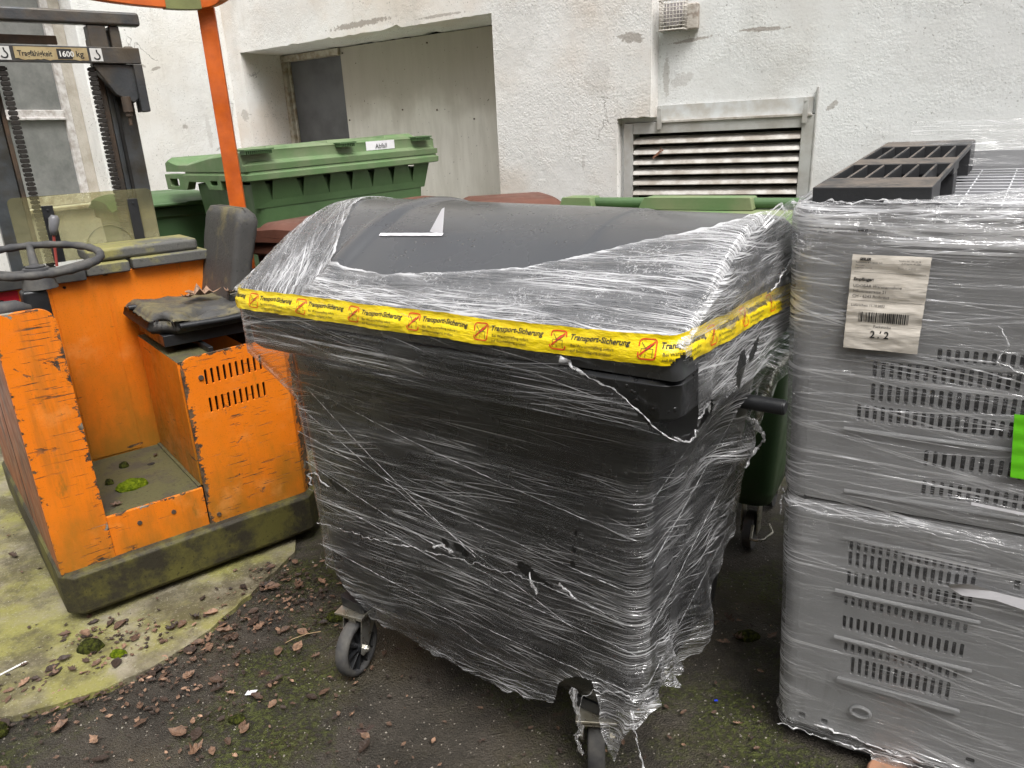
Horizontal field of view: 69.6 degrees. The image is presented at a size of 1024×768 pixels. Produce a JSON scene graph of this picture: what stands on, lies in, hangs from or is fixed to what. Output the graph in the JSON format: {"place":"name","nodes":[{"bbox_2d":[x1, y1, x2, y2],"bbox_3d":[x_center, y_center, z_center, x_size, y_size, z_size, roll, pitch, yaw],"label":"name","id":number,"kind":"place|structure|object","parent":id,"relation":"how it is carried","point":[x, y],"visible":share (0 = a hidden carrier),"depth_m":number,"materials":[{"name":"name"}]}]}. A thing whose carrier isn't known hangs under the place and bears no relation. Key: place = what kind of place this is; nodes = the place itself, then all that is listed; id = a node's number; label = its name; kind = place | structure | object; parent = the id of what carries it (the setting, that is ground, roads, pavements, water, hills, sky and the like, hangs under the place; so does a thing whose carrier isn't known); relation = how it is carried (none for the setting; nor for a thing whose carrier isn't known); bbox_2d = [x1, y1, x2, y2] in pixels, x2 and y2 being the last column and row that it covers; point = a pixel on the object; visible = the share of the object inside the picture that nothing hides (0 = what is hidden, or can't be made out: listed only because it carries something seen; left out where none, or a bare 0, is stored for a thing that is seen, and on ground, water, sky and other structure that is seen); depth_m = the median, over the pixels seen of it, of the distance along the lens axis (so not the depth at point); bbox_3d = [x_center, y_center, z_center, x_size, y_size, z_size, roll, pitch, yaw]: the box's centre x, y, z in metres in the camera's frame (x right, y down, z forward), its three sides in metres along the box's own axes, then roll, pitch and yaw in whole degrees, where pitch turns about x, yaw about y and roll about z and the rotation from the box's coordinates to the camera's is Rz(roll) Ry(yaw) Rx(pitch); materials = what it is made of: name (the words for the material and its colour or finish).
{"place":"outdoors","nodes":[
{"label":"outdoors","id":0,"kind":"place"},
{"bbox_2d":[305,440,324,515],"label":"raised pavement","id":1,"kind":"structure","parent":0,"point":[313,477],"depth_m":3.62,"materials":[{"name":"concrete"}]},
{"bbox_2d":[88,189,205,247],"bbox_3d":[-2.389,-0.692,5.127,0.658,1.258,0.673,-18,24,-37],"label":"wheelie bin","id":2,"kind":"object","parent":1,"relation":"on","point":[180,212],"visible":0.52,"depth_m":4.82,"materials":[{"name":"green plastic"}]},
{"bbox_2d":[254,214,317,440],"bbox_3d":[-0.864,-0.258,3.761,0.652,1.183,0.594,7,21,26],"label":"wheelie bin","id":3,"kind":"object","parent":1,"relation":"on","point":[270,236],"visible":0.15,"depth_m":3.42,"materials":[{"name":"brown plastic"}]},
{"bbox_2d":[165,133,438,332],"bbox_3d":[-1.308,-0.846,4.977,1.090,1.548,1.394,15,26,42],"label":"wheeled waste container","id":4,"kind":"object","parent":1,"relation":"on","point":[286,181],"visible":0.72,"depth_m":4.39,"materials":[{"name":"green plastic"}]},
{"bbox_2d":[402,196,432,198],"bbox_3d":[-0.480,-0.410,4.100,0.560,1.218,0.361,8,22,28],"label":"wheelie bin","id":5,"kind":"object","parent":1,"relation":"on","point":[416,197],"depth_m":3.95,"materials":[{"name":"brown plastic"}]},
{"bbox_2d":[0,466,914,767],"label":"ground","id":6,"kind":"structure","parent":0,"point":[720,732],"depth_m":2.40,"materials":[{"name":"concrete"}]},
{"bbox_2d":[0,721,8,737],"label":"moss cushion","id":7,"kind":"object","parent":6,"relation":"on","point":[4,730],"visible":1,"depth_m":2.35,"materials":[{"name":"green plant"}]},
{"bbox_2d":[89,734,97,742],"bbox_3d":[-1.313,1.110,2.310,0.027,0.013,0.052,-13,21,-27],"label":"dead leaf","id":8,"kind":"object","parent":6,"relation":"on","point":[93,739],"visible":1,"depth_m":2.31,"materials":[{"name":"brown plant"}]},
{"bbox_2d":[0,0,240,270],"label":"house wall","id":9,"kind":"structure","parent":6,"relation":"on","point":[178,120],"depth_m":5.60,"materials":[{"name":"white paint"}]},
{"bbox_2d":[0,0,99,214],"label":"sash window","id":10,"kind":"structure","parent":9,"relation":"attached to","point":[49,109],"depth_m":5.04,"materials":[{"name":"white paint"}]},
{"bbox_2d":[135,700,142,708],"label":"dead leaf","id":11,"kind":"object","parent":6,"relation":"on","point":[139,706],"visible":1,"depth_m":2.44,"materials":[{"name":"brown plant"}]},
{"bbox_2d":[0,448,295,721],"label":"concrete slab","id":12,"kind":"structure","parent":6,"relation":"on","point":[30,592],"depth_m":2.88,"materials":[{"name":"beige concrete"}]},
{"bbox_2d":[8,551,16,555],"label":"dead leaf","id":13,"kind":"object","parent":12,"relation":"on","point":[12,553],"visible":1,"depth_m":3.35,"materials":[{"name":"brown plant"}]},
{"bbox_2d":[0,661,26,674],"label":"plastic strip","id":14,"kind":"object","parent":12,"relation":"on","point":[12,668],"visible":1,"depth_m":2.62,"materials":[{"name":"white plastic"}]},
{"bbox_2d":[57,654,71,660],"bbox_3d":[-1.615,0.988,2.655,0.039,0.011,0.032,-3,19,0],"label":"dead leaf","id":15,"kind":"object","parent":12,"relation":"on","point":[61,657],"visible":1,"depth_m":2.66,"materials":[{"name":"brown plant"}]},
{"bbox_2d":[76,638,104,654],"bbox_3d":[-1.555,0.960,2.713,0.096,0.045,0.074,-3,19,0],"label":"moss cushion","id":16,"kind":"object","parent":12,"relation":"on","point":[86,646],"visible":1,"depth_m":2.70,"materials":[{"name":"green plant"}]},
{"bbox_2d":[109,649,127,658],"bbox_3d":[-1.431,0.977,2.671,0.065,0.028,0.041,-3,19,0],"label":"moss cushion","id":17,"kind":"object","parent":12,"relation":"on","point":[116,653],"visible":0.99,"depth_m":2.66,"materials":[{"name":"green plant"}]},
{"bbox_2d":[0,0,319,613],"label":"forklift","id":18,"kind":"object","parent":12,"relation":"on","point":[113,355],"visible":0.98,"depth_m":3.20,"materials":[{"name":"metal"}]},
{"bbox_2d":[105,478,113,484],"bbox_3d":[-1.727,0.417,3.154,0.040,0.026,0.033,-3,19,0],"label":"moss cushion","id":19,"kind":"object","parent":18,"relation":"on","point":[109,481],"visible":1,"depth_m":3.14,"materials":[{"name":"green plant"}]},
{"bbox_2d":[119,461,128,468],"bbox_3d":[-1.750,0.362,3.317,0.044,0.027,0.041,-3,19,0],"label":"moss cushion","id":20,"kind":"object","parent":18,"relation":"on","point":[123,464],"visible":1,"depth_m":3.31,"materials":[{"name":"green plant"}]},
{"bbox_2d":[115,478,148,492],"bbox_3d":[-1.609,0.419,3.111,0.128,0.041,0.085,-17,23,-36],"label":"moss cushion","id":21,"kind":"object","parent":18,"relation":"on","point":[129,484],"visible":1,"depth_m":3.09,"materials":[{"name":"green plant"}]},
{"bbox_2d":[185,283,220,294],"bbox_3d":[-1.355,-0.413,3.222,0.135,0.049,0.094,-3,19,0],"label":"dead leaf","id":22,"kind":"object","parent":18,"relation":"on","point":[198,290],"visible":1,"depth_m":3.23,"materials":[{"name":"brown plant"}]},
{"bbox_2d":[189,613,200,617],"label":"dead leaf","id":23,"kind":"object","parent":12,"relation":"on","point":[195,615],"visible":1,"depth_m":2.85,"materials":[{"name":"brown plant"}]},
{"bbox_2d":[188,739,202,754],"bbox_3d":[-0.964,1.102,2.242,0.039,0.042,0.057,-8,20,-14],"label":"dead leaf","id":24,"kind":"object","parent":6,"relation":"on","point":[195,748],"visible":1,"depth_m":2.25,"materials":[{"name":"brown plant"}]},
{"bbox_2d":[228,714,245,723],"bbox_3d":[-0.886,1.073,2.365,0.059,0.018,0.039,-3,19,0],"label":"moss cushion","id":25,"kind":"object","parent":6,"relation":"on","point":[236,718],"visible":1,"depth_m":2.36,"materials":[{"name":"green plant"}]},
{"bbox_2d":[245,690,256,694],"bbox_3d":[-0.876,1.036,2.472,0.037,0.007,0.022,0,19,9],"label":"paper scrap","id":26,"kind":"object","parent":6,"relation":"on","point":[248,692],"visible":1,"depth_m":2.47,"materials":[{"name":"white paper"}]},
{"bbox_2d":[280,626,289,631],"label":"dead leaf","id":27,"kind":"object","parent":6,"relation":"on","point":[284,628],"visible":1,"depth_m":2.78,"materials":[{"name":"brown plant"}]},
{"bbox_2d":[294,578,302,586],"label":"dead leaf","id":28,"kind":"object","parent":6,"relation":"on","point":[297,584],"visible":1,"depth_m":3.06,"materials":[{"name":"brown plant"}]},
{"bbox_2d":[285,631,320,642],"bbox_3d":[-0.776,0.936,2.731,0.132,0.007,0.012,-11,21,-24],"label":"twig","id":29,"kind":"object","parent":6,"relation":"on","point":[302,635],"visible":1,"depth_m":2.73,"materials":[{"name":"brown wood"}]},
{"bbox_2d":[326,610,342,621],"bbox_3d":[-0.680,0.893,2.852,0.083,0.026,0.064,-3,19,0],"label":"moss cushion","id":30,"kind":"object","parent":6,"relation":"on","point":[331,616],"visible":0.61,"depth_m":2.83,"materials":[{"name":"green plant"}]},
{"bbox_2d":[0,496,797,767],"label":"leaf litter","id":31,"kind":"object","parent":6,"relation":"on","point":[194,734],"visible":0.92,"depth_m":2.58,"materials":[{"name":"brown plant"}]},
{"bbox_2d":[50,718,67,732],"bbox_3d":[-1.449,1.096,2.359,0.038,0.018,0.060,-3,19,0],"label":"dead leaf","id":32,"kind":"object","parent":31,"relation":"on","point":[59,723],"visible":1,"depth_m":2.37,"materials":[{"name":"brown plant"}]},
{"bbox_2d":[169,621,177,628],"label":"dead leaf","id":33,"kind":"object","parent":31,"relation":"on","point":[174,624],"visible":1,"depth_m":2.80,"materials":[{"name":"brown plant"}]},
{"bbox_2d":[215,625,232,631],"bbox_3d":[-1.077,0.916,2.749,0.069,0.026,0.040,-7,19,-13],"label":"dead leaf","id":34,"kind":"object","parent":31,"relation":"on","point":[228,628],"visible":1,"depth_m":2.76,"materials":[{"name":"brown plant"}]},
{"bbox_2d":[1,509,866,767],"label":"grit","id":35,"kind":"object","parent":6,"relation":"on","point":[557,752],"visible":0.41,"depth_m":2.39,"materials":[{"name":"brown gravel"}]},
{"bbox_2d":[219,0,658,200],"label":"house wall","id":36,"kind":"structure","parent":6,"relation":"on","point":[493,97],"depth_m":5.28,"materials":[{"name":"white paint"}]},
{"bbox_2d":[280,48,339,143],"bbox_3d":[-1.634,-1.689,6.524,0.715,2.292,0.060,10,23,33],"label":"door frame","id":37,"kind":"structure","parent":36,"relation":"in","point":[285,65],"depth_m":6.38,"materials":[{"name":"beige paint"}]},
{"bbox_2d":[464,192,560,204],"bbox_3d":[0.012,-0.436,4.120,0.488,1.210,0.673,-7,19,-13],"label":"wheelie bin","id":38,"kind":"object","parent":6,"relation":"on","point":[534,198],"visible":0.09,"depth_m":3.81,"materials":[{"name":"brown plastic"}]},
{"bbox_2d":[240,196,796,767],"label":"wheeled waste container","id":39,"kind":"object","parent":6,"relation":"on","point":[600,474],"visible":0.9,"depth_m":1.89,"materials":[{"name":"plastic"}]},
{"bbox_2d":[379,207,444,235],"bbox_3d":[-0.276,-0.444,2.015,0.217,0.077,0.026,8,22,28],"label":"torn label scrap","id":40,"kind":"object","parent":39,"relation":"attached to","point":[437,228],"visible":1,"depth_m":1.99,"materials":[{"name":"white paper"}]},
{"bbox_2d":[236,196,796,767],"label":"stretch film wrap","id":41,"kind":"object","parent":39,"relation":"attached to","point":[722,272],"visible":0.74,"depth_m":1.76,"materials":[{"name":"clear plastic"}]},
{"bbox_2d":[235,281,795,365],"bbox_3d":[0.027,-0.282,2.132,1.407,0.109,0.995,10,23,33],"label":"printed security tape","id":42,"kind":"object","parent":41,"relation":"attached to","point":[653,349],"visible":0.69,"depth_m":1.62,"materials":[{"name":"yellow plastic"}]},
{"bbox_2d":[560,195,805,548],"bbox_3d":[0.830,-0.125,3.355,1.090,1.482,1.024,8,22,29],"label":"wheeled waste container","id":43,"kind":"object","parent":6,"relation":"on","point":[762,477],"visible":0.29,"depth_m":2.89,"materials":[{"name":"green plastic"}]},
{"bbox_2d":[716,638,729,642],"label":"dead leaf","id":44,"kind":"object","parent":6,"relation":"on","point":[725,640],"visible":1,"depth_m":2.60,"materials":[{"name":"brown plant"}]},
{"bbox_2d":[732,632,743,638],"bbox_3d":[0.802,0.889,2.611,0.038,0.028,0.038,-3,19,0],"label":"dead leaf","id":45,"kind":"object","parent":6,"relation":"on","point":[740,636],"visible":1,"depth_m":2.61,"materials":[{"name":"brown plant"}]},
{"bbox_2d":[735,629,760,642],"bbox_3d":[0.843,0.896,2.632,0.095,0.025,0.064,-3,19,0],"label":"moss cushion","id":46,"kind":"object","parent":6,"relation":"on","point":[750,635],"visible":0.92,"depth_m":2.62,"materials":[{"name":"green plant"}]},
{"bbox_2d":[622,0,1023,196],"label":"house wall","id":47,"kind":"structure","parent":6,"relation":"on","point":[879,73],"depth_m":3.79,"materials":[{"name":"grey paint"}]},
{"bbox_2d":[658,0,699,33],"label":"wall vent box","id":48,"kind":"object","parent":47,"relation":"attached to","point":[683,15],"visible":1,"depth_m":4.01,"materials":[{"name":"beige metal"}]},
{"bbox_2d":[624,86,818,197],"bbox_3d":[1.185,-1.224,4.297,1.065,0.880,0.174,7,21,25],"label":"ventilation louvre","id":49,"kind":"object","parent":47,"relation":"attached to","point":[762,148],"visible":0.68,"depth_m":4.20,"materials":[{"name":"metal"}]},
{"bbox_2d":[653,148,662,157],"bbox_3d":[0.857,-1.360,4.327,0.063,0.065,0.014,8,22,28],"label":"dry leaf tangle","id":50,"kind":"object","parent":49,"relation":"attached to","point":[656,154],"visible":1,"depth_m":4.32,"materials":[{"name":"brown plant"}]},
{"bbox_2d":[867,757,906,767],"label":"clay block","id":51,"kind":"object","parent":6,"relation":"on","point":[879,762],"depth_m":2.04,"materials":[{"name":"ceramic"}]},
{"bbox_2d":[782,482,1023,767],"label":"perforated crate","id":52,"kind":"object","parent":6,"relation":"on","point":[881,575],"visible":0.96,"depth_m":1.93,"materials":[{"name":"grey plastic"}]},
{"bbox_2d":[789,149,1023,533],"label":"perforated crate","id":53,"kind":"object","parent":52,"relation":"on","point":[987,456],"visible":0.76,"depth_m":1.74,"materials":[{"name":"grey plastic"}]},
{"bbox_2d":[812,140,975,206],"bbox_3d":[1.071,-0.565,2.011,0.246,0.157,0.936,11,23,34],"label":"slatted skid foot","id":54,"kind":"object","parent":53,"relation":"on","point":[925,171],"visible":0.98,"depth_m":1.90},
{"bbox_2d":[778,120,1023,767],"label":"stretch film wrap","id":55,"kind":"object","parent":53,"relation":"attached to","point":[971,242],"visible":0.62,"depth_m":1.69,"materials":[{"name":"clear plastic"}]},
{"bbox_2d":[843,254,931,353],"bbox_3d":[0.851,-0.181,1.678,0.159,0.224,0.008,7,21,27],"label":"address sheet","id":56,"kind":"object","parent":55,"relation":"attached to","point":[886,302],"visible":1,"depth_m":1.68,"materials":[{"name":"paper"}]},
{"bbox_2d":[949,584,1023,609],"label":"paper remnant","id":57,"kind":"object","parent":55,"relation":"attached to","point":[970,590],"visible":1,"depth_m":1.77,"materials":[{"name":"white paper"}]},
{"bbox_2d":[971,502,1023,514],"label":"paper remnant","id":58,"kind":"object","parent":53,"relation":"attached to","point":[996,508],"visible":1,"depth_m":1.70,"materials":[{"name":"white paper"}]},
{"bbox_2d":[1010,414,1023,478],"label":"green sticker","id":59,"kind":"object","parent":53,"relation":"attached to","point":[1017,464],"visible":1,"depth_m":1.64,"materials":[{"name":"paper"}]}
]}

